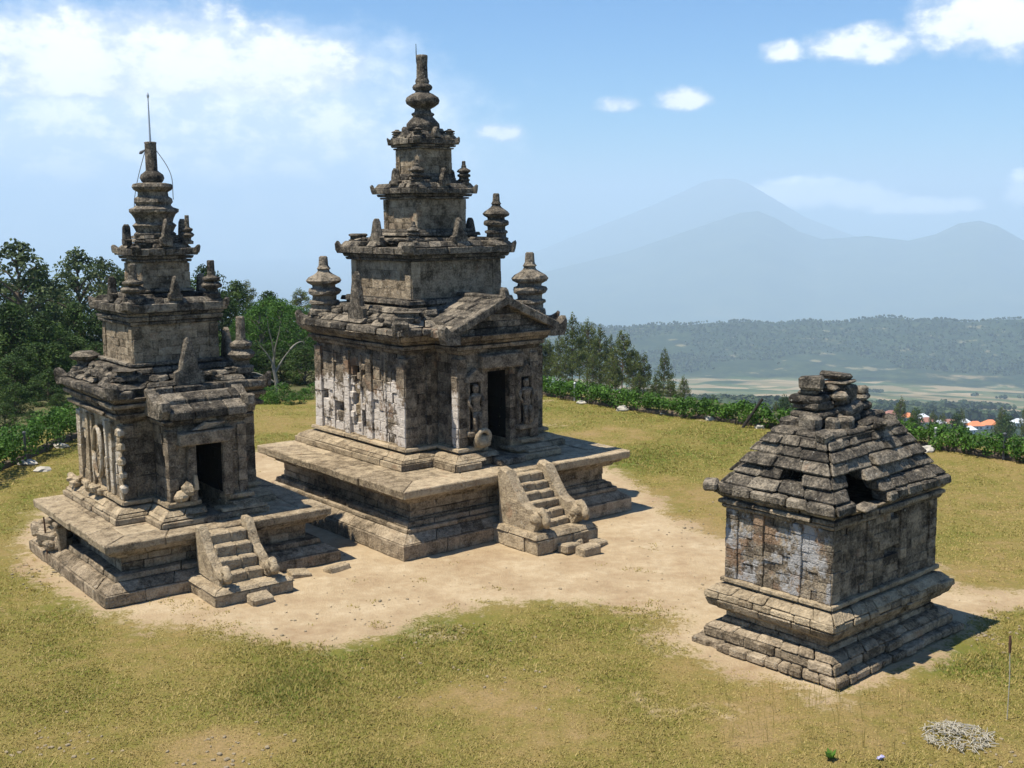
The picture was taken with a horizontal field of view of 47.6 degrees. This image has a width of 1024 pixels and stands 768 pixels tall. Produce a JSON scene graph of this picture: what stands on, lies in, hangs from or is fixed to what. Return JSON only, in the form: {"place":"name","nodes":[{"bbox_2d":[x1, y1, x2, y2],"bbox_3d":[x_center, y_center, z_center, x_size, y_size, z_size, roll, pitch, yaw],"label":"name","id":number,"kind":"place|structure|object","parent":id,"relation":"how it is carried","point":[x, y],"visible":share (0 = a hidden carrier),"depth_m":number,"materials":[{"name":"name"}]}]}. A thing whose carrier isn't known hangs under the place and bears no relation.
{"place":"outdoors","nodes":[
{"label":"outdoors","id":0,"kind":"place"},
{"bbox_2d":[0,257,1023,767],"bbox_3d":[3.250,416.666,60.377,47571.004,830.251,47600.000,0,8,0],"label":"ground","id":1,"kind":"structure","parent":0,"point":[680,563],"depth_m":17.35,"materials":[{"name":"soil"}]},
{"bbox_2d":[0,371,13,402],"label":"broadleaf tree","id":2,"kind":"object","parent":1,"relation":"on","point":[2,379],"visible":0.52,"depth_m":39.59,"materials":[{"name":"green plant"}]},
{"bbox_2d":[0,403,22,428],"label":"undergrowth tree","id":3,"kind":"object","parent":1,"relation":"on","point":[3,413],"visible":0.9,"depth_m":34.26,"materials":[{"name":"green plant"}]},
{"bbox_2d":[0,277,31,325],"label":"broadleaf tree","id":4,"kind":"object","parent":1,"relation":"on","point":[2,298],"visible":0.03,"depth_m":62.19,"materials":[{"name":"green plant"}]},
{"bbox_2d":[0,382,38,416],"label":"undergrowth tree","id":5,"kind":"object","parent":1,"relation":"on","point":[8,390],"visible":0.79,"depth_m":37.05,"materials":[{"name":"green plant"}]},
{"bbox_2d":[0,355,42,402],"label":"undergrowth tree","id":6,"kind":"object","parent":1,"relation":"on","point":[13,363],"visible":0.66,"depth_m":40.58,"materials":[{"name":"green plant"}]},
{"bbox_2d":[0,329,44,389],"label":"undergrowth tree","id":7,"kind":"object","parent":1,"relation":"on","point":[12,345],"visible":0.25,"depth_m":45.83,"materials":[{"name":"green plant"}]},
{"bbox_2d":[0,345,46,397],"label":"broadleaf tree","id":8,"kind":"object","parent":1,"relation":"on","point":[21,351],"visible":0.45,"depth_m":41.66,"materials":[{"name":"green plant"}]},
{"bbox_2d":[22,431,26,460],"bbox_3d":[-11.876,1.616,28.326,0.083,0.938,0.083,3,9,22],"label":"fence post","id":9,"kind":"object","parent":1,"relation":"on","point":[24,438],"visible":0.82,"depth_m":28.28,"materials":[{"name":"metal"}]},
{"bbox_2d":[0,301,49,379],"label":"broadleaf tree","id":10,"kind":"object","parent":1,"relation":"on","point":[8,312],"visible":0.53,"depth_m":45.81,"materials":[{"name":"green plant"}]},
{"bbox_2d":[17,459,37,465],"bbox_3d":[-11.858,1.913,28.412,0.555,0.149,0.308,0,8,0],"label":"boundary stone","id":11,"kind":"object","parent":1,"relation":"on","point":[31,462],"visible":0.93,"depth_m":28.33,"materials":[{"name":"stone"}]},
{"bbox_2d":[23,410,39,422],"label":"undergrowth tree","id":12,"kind":"object","parent":1,"relation":"on","point":[29,416],"visible":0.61,"depth_m":35.45,"materials":[{"name":"green plant"}]},
{"bbox_2d":[0,238,76,330],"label":"tall tree","id":13,"kind":"object","parent":1,"relation":"on","point":[21,257],"visible":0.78,"depth_m":51.22,"materials":[{"name":"green plant"}]},
{"bbox_2d":[2,270,74,352],"bbox_3d":[-24.801,-3.277,61.383,3.954,5.942,4.447,-4,9,-23],"label":"broadleaf tree","id":14,"kind":"object","parent":1,"relation":"on","point":[27,299],"visible":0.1,"depth_m":60.67,"materials":[{"name":"green plant"}]},
{"bbox_2d":[6,341,71,396],"bbox_3d":[-17.517,-0.485,42.910,2.308,2.189,2.553,5,10,32],"label":"undergrowth tree","id":15,"kind":"object","parent":1,"relation":"on","point":[39,346],"visible":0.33,"depth_m":42.66,"materials":[{"name":"green plant"}]},
{"bbox_2d":[0,400,78,470],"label":"hedge","id":16,"kind":"object","parent":1,"relation":"on","point":[34,430],"visible":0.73,"depth_m":29.45,"materials":[{"name":"green plant"}]},
{"bbox_2d":[33,466,51,471],"bbox_3d":[-11.183,2.020,27.634,0.408,0.134,0.312,0,8,0],"label":"boundary stone","id":17,"kind":"object","parent":1,"relation":"on","point":[41,469],"visible":0.98,"depth_m":27.59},
{"bbox_2d":[25,369,68,406],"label":"undergrowth tree","id":18,"kind":"object","parent":1,"relation":"on","point":[45,375],"visible":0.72,"depth_m":39.17,"materials":[{"name":"green plant"}]},
{"bbox_2d":[17,324,78,363],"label":"undergrowth tree","id":19,"kind":"object","parent":1,"relation":"on","point":[61,340],"visible":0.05,"depth_m":48.11,"materials":[{"name":"green plant"}]},
{"bbox_2d":[23,311,74,370],"bbox_3d":[-19.110,-1.300,47.507,2.722,3.395,2.460,2,9,19],"label":"broadleaf tree","id":20,"kind":"object","parent":1,"relation":"on","point":[45,326],"visible":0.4,"depth_m":47.23,"materials":[{"name":"green plant"}]},
{"bbox_2d":[36,341,76,392],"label":"broadleaf tree","id":21,"kind":"object","parent":1,"relation":"on","point":[55,350],"visible":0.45,"depth_m":42.85,"materials":[{"name":"green plant"}]},
{"bbox_2d":[45,393,72,408],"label":"undergrowth tree","id":22,"kind":"object","parent":1,"relation":"on","point":[58,400],"visible":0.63,"depth_m":37.61,"materials":[{"name":"green plant"}]},
{"bbox_2d":[53,443,69,448],"bbox_3d":[-11.842,1.609,30.522,0.417,0.138,0.291,-4,9,-22],"label":"boundary stone","id":23,"kind":"object","parent":1,"relation":"on","point":[61,446],"visible":0.98,"depth_m":30.42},
{"bbox_2d":[46,281,89,335],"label":"broadleaf tree","id":24,"kind":"object","parent":1,"relation":"on","point":[62,282],"visible":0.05,"depth_m":64.96,"materials":[{"name":"green plant"}]},
{"bbox_2d":[36,246,107,345],"bbox_3d":[-20.872,-3.375,56.495,3.660,6.646,3.457,-1,8,-3],"label":"tall tree","id":25,"kind":"object","parent":1,"relation":"on","point":[72,282],"visible":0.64,"depth_m":55.76,"materials":[{"name":"green plant"}]},
{"bbox_2d":[62,334,88,365],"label":"undergrowth tree","id":26,"kind":"object","parent":1,"relation":"on","point":[77,343],"visible":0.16,"depth_m":48.72,"materials":[{"name":"green plant"}]},
{"bbox_2d":[52,301,101,351],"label":"broadleaf tree","id":27,"kind":"object","parent":1,"relation":"on","point":[73,315],"visible":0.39,"depth_m":50.40,"materials":[{"name":"green plant"}]},
{"bbox_2d":[69,341,103,365],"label":"undergrowth tree","id":28,"kind":"object","parent":1,"relation":"on","point":[96,347],"visible":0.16,"depth_m":47.13,"materials":[{"name":"green plant"}]},
{"bbox_2d":[79,311,102,353],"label":"broadleaf tree","id":29,"kind":"object","parent":1,"relation":"on","point":[97,322],"visible":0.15,"depth_m":50.68,"materials":[{"name":"green plant"}]},
{"bbox_2d":[70,256,124,338],"bbox_3d":[-20.895,-3.423,59.485,3.591,6.268,3.483,0,8,0],"label":"tall tree","id":30,"kind":"object","parent":1,"relation":"on","point":[102,262],"visible":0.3,"depth_m":59.12,"materials":[{"name":"green plant"}]},
{"bbox_2d":[91,268,124,340],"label":"broadleaf tree","id":31,"kind":"object","parent":1,"relation":"on","point":[118,273],"visible":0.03,"depth_m":60.32,"materials":[{"name":"green plant"}]},
{"bbox_2d":[29,93,340,608],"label":"stone temple","id":32,"kind":"structure","parent":1,"relation":"on","point":[167,492],"depth_m":19.62,"materials":[{"name":"stone"}]},
{"bbox_2d":[190,264,238,342],"bbox_3d":[-15.364,-3.244,58.206,3.648,5.561,3.297,0,8,4],"label":"broadleaf tree","id":33,"kind":"object","parent":1,"relation":"on","point":[203,270],"visible":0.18,"depth_m":57.88,"materials":[{"name":"green plant"}]},
{"bbox_2d":[219,292,243,334],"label":"broadleaf tree","id":34,"kind":"object","parent":1,"relation":"on","point":[232,304],"visible":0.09,"depth_m":60.28,"materials":[{"name":"green plant"}]},
{"bbox_2d":[225,279,258,339],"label":"broadleaf tree","id":35,"kind":"object","parent":1,"relation":"on","point":[237,290],"visible":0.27,"depth_m":65.94,"materials":[{"name":"green plant"}]},
{"bbox_2d":[228,317,259,345],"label":"bright tree","id":36,"kind":"object","parent":1,"relation":"on","point":[247,329],"visible":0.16,"depth_m":51.65,"materials":[{"name":"green plant"}]},
{"bbox_2d":[220,347,272,375],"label":"undergrowth tree","id":37,"kind":"object","parent":1,"relation":"on","point":[256,362],"visible":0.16,"depth_m":42.32,"materials":[{"name":"green plant"}]},
{"bbox_2d":[237,280,262,312],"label":"pine tree","id":38,"kind":"object","parent":1,"relation":"on","point":[250,290],"visible":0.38,"depth_m":71.90,"materials":[{"name":"green plant"}]},
{"bbox_2d":[233,305,286,350],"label":"bright tree","id":39,"kind":"object","parent":1,"relation":"on","point":[258,312],"visible":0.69,"depth_m":51.75,"materials":[{"name":"green plant"}]},
{"bbox_2d":[247,590,273,606],"bbox_3d":[-3.927,3.347,18.104,0.367,0.179,0.287,-7,11,-39],"label":"loose block","id":40,"kind":"object","parent":1,"relation":"on","point":[258,598],"depth_m":18.03,"materials":[{"name":"stone"}]},
{"bbox_2d":[242,295,285,356],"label":"bright tree","id":41,"kind":"object","parent":1,"relation":"on","point":[266,301],"visible":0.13,"depth_m":56.59,"materials":[{"name":"green plant"}]},
{"bbox_2d":[251,341,283,386],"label":"undergrowth tree","id":42,"kind":"object","parent":1,"relation":"on","point":[263,356],"visible":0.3,"depth_m":43.20,"materials":[{"name":"green plant"}]},
{"bbox_2d":[258,386,278,402],"bbox_3d":[-8.108,0.457,37.932,1.113,0.800,1.055,4,9,28],"label":"bush","id":43,"kind":"object","parent":1,"relation":"on","point":[269,389],"visible":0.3,"depth_m":37.83,"materials":[{"name":"green plant"}]},
{"bbox_2d":[256,290,284,339],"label":"broadleaf tree","id":44,"kind":"object","parent":1,"relation":"on","point":[267,293],"visible":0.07,"depth_m":74.18,"materials":[{"name":"green plant"}]},
{"bbox_2d":[259,390,282,404],"bbox_3d":[-7.797,0.511,37.687,0.913,0.656,0.865,5,10,33],"label":"bush","id":45,"kind":"object","parent":1,"relation":"on","point":[271,394],"visible":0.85,"depth_m":37.54,"materials":[{"name":"green plant"}]},
{"bbox_2d":[253,321,303,392],"bbox_3d":[-8.328,-0.819,40.228,2.457,2.842,0.910,-4,9,-24],"label":"bare tree","id":46,"kind":"object","parent":1,"relation":"on","point":[274,367],"visible":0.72,"depth_m":40.44,"materials":[{"name":"grey plant"}]},
{"bbox_2d":[256,298,304,363],"bbox_3d":[-10.514,-2.174,53.201,2.499,3.557,2.833,1,8,12],"label":"bright tree","id":47,"kind":"object","parent":1,"relation":"on","point":[278,308],"visible":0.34,"depth_m":52.86,"materials":[{"name":"green plant"}]},
{"bbox_2d":[267,381,295,401],"bbox_3d":[-7.696,0.346,38.672,1.010,0.857,1.165,7,11,42],"label":"bush","id":48,"kind":"object","parent":1,"relation":"on","point":[283,387],"visible":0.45,"depth_m":38.58,"materials":[{"name":"green plant"}]},
{"bbox_2d":[262,348,302,382],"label":"undergrowth tree","id":49,"kind":"object","parent":1,"relation":"on","point":[279,354],"visible":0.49,"depth_m":44.29,"materials":[{"name":"green plant"}]},
{"bbox_2d":[270,305,312,353],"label":"bright tree","id":50,"kind":"object","parent":1,"relation":"on","point":[287,328],"visible":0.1,"depth_m":54.82,"materials":[{"name":"green plant"}]},
{"bbox_2d":[272,306,316,368],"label":"bright tree","id":51,"kind":"object","parent":1,"relation":"on","point":[297,331],"visible":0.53,"depth_m":51.09,"materials":[{"name":"green plant"}]},
{"bbox_2d":[283,391,307,404],"bbox_3d":[-7.044,0.539,37.594,0.830,0.610,0.720,-7,11,-38],"label":"bush","id":52,"kind":"object","parent":1,"relation":"on","point":[290,398],"visible":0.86,"depth_m":37.50,"materials":[{"name":"green plant"}]},
{"bbox_2d":[287,568,311,578],"bbox_3d":[-3.584,3.194,19.522,0.369,0.150,0.318,-5,9,-27],"label":"loose block","id":53,"kind":"object","parent":1,"relation":"on","point":[295,573],"depth_m":19.43,"materials":[{"name":"stone"}]},
{"bbox_2d":[283,345,315,385],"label":"undergrowth tree","id":54,"kind":"object","parent":1,"relation":"on","point":[307,352],"visible":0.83,"depth_m":43.46,"materials":[{"name":"green plant"}]},
{"bbox_2d":[289,287,310,311],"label":"tree","id":55,"kind":"object","parent":1,"relation":"on","point":[303,297],"visible":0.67,"depth_m":70.68,"materials":[{"name":"green plant"}]},
{"bbox_2d":[294,388,314,399],"bbox_3d":[-6.924,0.411,38.792,0.793,0.601,0.836,-8,11,-40],"label":"bush","id":56,"kind":"object","parent":1,"relation":"on","point":[303,391],"visible":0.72,"depth_m":38.73,"materials":[{"name":"green plant"}]},
{"bbox_2d":[323,562,349,573],"bbox_3d":[-2.994,3.138,19.841,0.442,0.124,0.252,-8,11,-41],"label":"loose block","id":57,"kind":"object","parent":1,"relation":"on","point":[337,567],"depth_m":19.75,"materials":[{"name":"stone"}]},
{"bbox_2d":[257,51,631,560],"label":"stone temple","id":58,"kind":"structure","parent":1,"relation":"on","point":[428,435],"depth_m":22.56,"materials":[{"name":"stone"}]},
{"bbox_2d":[5,479,1023,767],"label":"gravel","id":59,"kind":"structure","parent":1,"relation":"on","point":[399,697],"depth_m":15.39,"materials":[{"name":"gravel"}]},
{"bbox_2d":[543,340,559,377],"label":"pine tree","id":60,"kind":"object","parent":1,"relation":"on","point":[548,350],"visible":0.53,"depth_m":90.36,"materials":[{"name":"green plant"}]},
{"bbox_2d":[543,335,579,377],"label":"pine tree","id":61,"kind":"object","parent":1,"relation":"on","point":[558,354],"visible":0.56,"depth_m":88.24,"materials":[{"name":"green plant"}]},
{"bbox_2d":[554,353,574,384],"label":"pine tree","id":62,"kind":"object","parent":1,"relation":"on","point":[565,366],"visible":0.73,"depth_m":80.46,"materials":[{"name":"green plant"}]},
{"bbox_2d":[558,542,579,553],"bbox_3d":[1.018,2.934,20.738,0.382,0.222,0.283,-8,11,-41],"label":"loose block","id":63,"kind":"object","parent":1,"relation":"on","point":[568,548],"depth_m":20.62,"materials":[{"name":"stone"}]},
{"bbox_2d":[551,312,588,379],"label":"pine tree","id":64,"kind":"object","parent":1,"relation":"on","point":[572,335],"visible":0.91,"depth_m":86.09,"materials":[{"name":"green plant"}]},
{"bbox_2d":[567,335,591,376],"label":"pine tree","id":65,"kind":"object","parent":1,"relation":"on","point":[581,370],"visible":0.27,"depth_m":99.97,"materials":[{"name":"green plant"}]},
{"bbox_2d":[567,316,602,388],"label":"pine tree","id":66,"kind":"object","parent":1,"relation":"on","point":[589,340],"visible":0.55,"depth_m":92.12,"materials":[{"name":"green plant"}]},
{"bbox_2d":[575,542,600,557],"bbox_3d":[1.352,2.945,20.564,0.416,0.218,0.276,-6,10,-36],"label":"loose block","id":67,"kind":"object","parent":1,"relation":"on","point":[588,549],"depth_m":20.47,"materials":[{"name":"stone"}]},
{"bbox_2d":[580,355,606,390],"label":"pine tree","id":68,"kind":"object","parent":1,"relation":"on","point":[590,376],"visible":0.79,"depth_m":80.45,"materials":[{"name":"green plant"}]},
{"bbox_2d":[578,324,613,383],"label":"pine tree","id":69,"kind":"object","parent":1,"relation":"on","point":[599,345],"visible":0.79,"depth_m":88.00,"materials":[{"name":"green plant"}]},
{"bbox_2d":[589,538,607,545],"bbox_3d":[1.561,2.889,21.109,0.244,0.158,0.366,6,11,39],"label":"loose block","id":70,"kind":"object","parent":1,"relation":"on","point":[601,542],"depth_m":21.06,"materials":[{"name":"stone"}]},
{"bbox_2d":[595,334,625,386],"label":"pine tree","id":71,"kind":"object","parent":1,"relation":"on","point":[611,346],"visible":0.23,"depth_m":95.21,"materials":[{"name":"green plant"}]},
{"bbox_2d":[603,360,629,392],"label":"pine tree","id":72,"kind":"object","parent":1,"relation":"on","point":[614,381],"visible":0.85,"depth_m":80.38,"materials":[{"name":"green plant"}]},
{"bbox_2d":[603,327,646,391],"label":"pine tree","id":73,"kind":"object","parent":1,"relation":"on","point":[627,354],"visible":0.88,"depth_m":86.11,"materials":[{"name":"green plant"}]},
{"bbox_2d":[621,346,652,387],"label":"pine tree","id":74,"kind":"object","parent":1,"relation":"on","point":[630,381],"visible":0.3,"depth_m":90.17,"materials":[{"name":"green plant"}]},
{"bbox_2d":[627,371,653,394],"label":"pine tree","id":75,"kind":"object","parent":1,"relation":"on","point":[639,379],"visible":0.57,"depth_m":80.30,"materials":[{"name":"green plant"}]},
{"bbox_2d":[630,352,658,393],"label":"pine tree","id":76,"kind":"object","parent":1,"relation":"on","point":[647,367],"visible":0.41,"depth_m":86.00,"materials":[{"name":"green plant"}]},
{"bbox_2d":[650,375,664,396],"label":"pine tree","id":77,"kind":"object","parent":1,"relation":"on","point":[652,386],"visible":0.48,"depth_m":82.20,"materials":[{"name":"green plant"}]},
{"bbox_2d":[650,349,677,396],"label":"pine tree","id":78,"kind":"object","parent":1,"relation":"on","point":[663,362],"visible":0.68,"depth_m":97.91,"materials":[{"name":"green plant"}]},
{"bbox_2d":[662,378,679,397],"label":"pine tree","id":79,"kind":"object","parent":1,"relation":"on","point":[671,388],"visible":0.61,"depth_m":84.11,"materials":[{"name":"green plant"}]},
{"bbox_2d":[678,376,693,398],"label":"pine tree","id":80,"kind":"object","parent":1,"relation":"on","point":[685,385],"visible":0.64,"depth_m":95.92,"materials":[{"name":"green plant"}]},
{"bbox_2d":[741,398,778,427],"bbox_3d":[7.029,0.895,32.342,1.419,0.991,0.208,5,10,34],"label":"slanted post","id":81,"kind":"object","parent":1,"relation":"on","point":[752,413],"visible":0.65,"depth_m":32.49,"materials":[{"name":"metal"}]},
{"bbox_2d":[542,375,1023,462],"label":"hedge","id":82,"kind":"object","parent":1,"relation":"on","point":[725,412],"visible":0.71,"depth_m":33.41,"materials":[{"name":"green plant"}]},
{"bbox_2d":[543,314,1023,421],"bbox_3d":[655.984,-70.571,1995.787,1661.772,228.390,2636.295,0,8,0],"label":"valley woods","id":83,"kind":"object","parent":1,"relation":"on","point":[971,409],"visible":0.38,"depth_m":2560.08,"materials":[{"name":"plant"}]},
{"bbox_2d":[778,394,793,411],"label":"slope tree","id":84,"kind":"object","parent":1,"relation":"on","point":[782,403],"visible":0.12,"depth_m":132.81,"materials":[{"name":"green plant"}]},
{"bbox_2d":[692,370,963,689],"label":"stone temple","id":85,"kind":"structure","parent":1,"relation":"on","point":[832,491],"depth_m":15.56,"materials":[{"name":"stone"}]},
{"bbox_2d":[641,674,1015,766],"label":"dry stalks","id":86,"kind":"object","parent":1,"relation":"on","point":[863,744],"visible":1,"depth_m":13.34,"materials":[{"name":"beige plant"}]},
{"bbox_2d":[825,747,835,758],"bbox_3d":[3.505,4.075,12.775,0.129,0.109,0.194,2,9,16],"label":"weed","id":87,"kind":"object","parent":1,"relation":"on","point":[830,754],"visible":1,"depth_m":12.79,"materials":[{"name":"green plant"}]},
{"bbox_2d":[893,395,908,423],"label":"slope tree","id":88,"kind":"object","parent":1,"relation":"on","point":[902,412],"visible":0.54,"depth_m":182.08,"materials":[{"name":"green plant"}]},
{"bbox_2d":[910,407,926,428],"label":"slope tree","id":89,"kind":"object","parent":1,"relation":"on","point":[919,419],"visible":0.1,"depth_m":200.51,"materials":[{"name":"green plant"}]},
{"bbox_2d":[922,445,933,452],"bbox_3d":[10.417,1.625,29.171,0.394,0.171,0.288,0,8,0],"label":"boundary stone","id":90,"kind":"object","parent":1,"relation":"on","point":[929,448],"visible":0.59,"depth_m":29.08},
{"bbox_2d":[925,410,937,427],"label":"slope tree","id":91,"kind":"object","parent":1,"relation":"on","point":[935,421],"visible":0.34,"depth_m":219.11,"materials":[{"name":"green plant"}]},
{"bbox_2d":[938,414,949,431],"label":"slope tree","id":92,"kind":"object","parent":1,"relation":"on","point":[942,420],"visible":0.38,"depth_m":246.77,"materials":[{"name":"green plant"}]},
{"bbox_2d":[946,411,965,431],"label":"slope tree","id":93,"kind":"object","parent":1,"relation":"on","point":[956,421],"visible":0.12,"depth_m":208.04,"materials":[{"name":"green plant"}]},
{"bbox_2d":[919,719,998,754],"bbox_3d":[5.096,3.995,13.239,0.862,0.128,0.809,0,8,0],"label":"twig pile","id":94,"kind":"object","parent":1,"relation":"on","point":[954,726],"visible":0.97,"depth_m":13.19,"materials":[{"name":"wood"}]},
{"bbox_2d":[958,409,972,432],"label":"slope tree","id":95,"kind":"object","parent":1,"relation":"on","point":[964,418],"visible":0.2,"depth_m":235.78,"materials":[{"name":"green plant"}]},
{"bbox_2d":[967,421,984,429],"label":"village house","id":96,"kind":"structure","parent":1,"relation":"on","point":[978,425],"depth_m":709.52,"materials":[{"name":"tile"}]},
{"bbox_2d":[980,419,994,428],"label":"village house","id":97,"kind":"structure","parent":1,"relation":"on","point":[988,423],"depth_m":735.85,"materials":[{"name":"tile"}]},
{"bbox_2d":[990,407,1010,436],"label":"slope tree","id":98,"kind":"object","parent":1,"relation":"on","point":[1000,416],"visible":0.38,"depth_m":205.59,"materials":[{"name":"green plant"}]},
{"bbox_2d":[1002,432,1006,459],"bbox_3d":[11.898,1.558,28.084,0.083,0.776,0.083,3,9,22],"label":"fence post","id":99,"kind":"object","parent":1,"relation":"on","point":[1003,453],"visible":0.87,"depth_m":28.05,"materials":[{"name":"metal"}]},
{"bbox_2d":[994,412,1017,439],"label":"slope tree","id":100,"kind":"object","parent":1,"relation":"on","point":[1007,427],"visible":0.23,"depth_m":195.56,"materials":[{"name":"green plant"}]},
{"bbox_2d":[1006,635,1011,718],"bbox_3d":[5.851,3.509,13.696,0.037,1.128,0.036,8,12,44],"label":"iron rod","id":101,"kind":"object","parent":1,"relation":"on","point":[1010,644],"visible":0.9,"depth_m":13.65,"materials":[{"name":"metal"}]},
{"bbox_2d":[1017,409,1023,440],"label":"slope tree","id":102,"kind":"object","parent":1,"relation":"on","point":[1020,423],"visible":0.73,"depth_m":213.21,"materials":[{"name":"green plant"}]},
{"bbox_2d":[0,395,1023,767],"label":"grass","id":103,"kind":"structure","parent":0,"point":[318,679],"depth_m":15.01,"materials":[{"name":"plant"}]},
{"bbox_2d":[0,0,1023,264],"label":"sky","id":104,"kind":"structure","parent":0,"point":[272,121],"materials":[{"name":"blue"}]},
{"bbox_2d":[296,211,1023,324],"bbox_3d":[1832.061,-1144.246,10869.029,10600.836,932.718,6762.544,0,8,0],"label":"mountain","id":105,"kind":"structure","parent":0,"point":[756,265],"depth_m":9635.92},
{"bbox_2d":[501,179,856,281],"bbox_3d":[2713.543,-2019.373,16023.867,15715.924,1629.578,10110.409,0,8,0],"label":"mountain","id":106,"kind":"structure","parent":0,"point":[705,203],"depth_m":15453.91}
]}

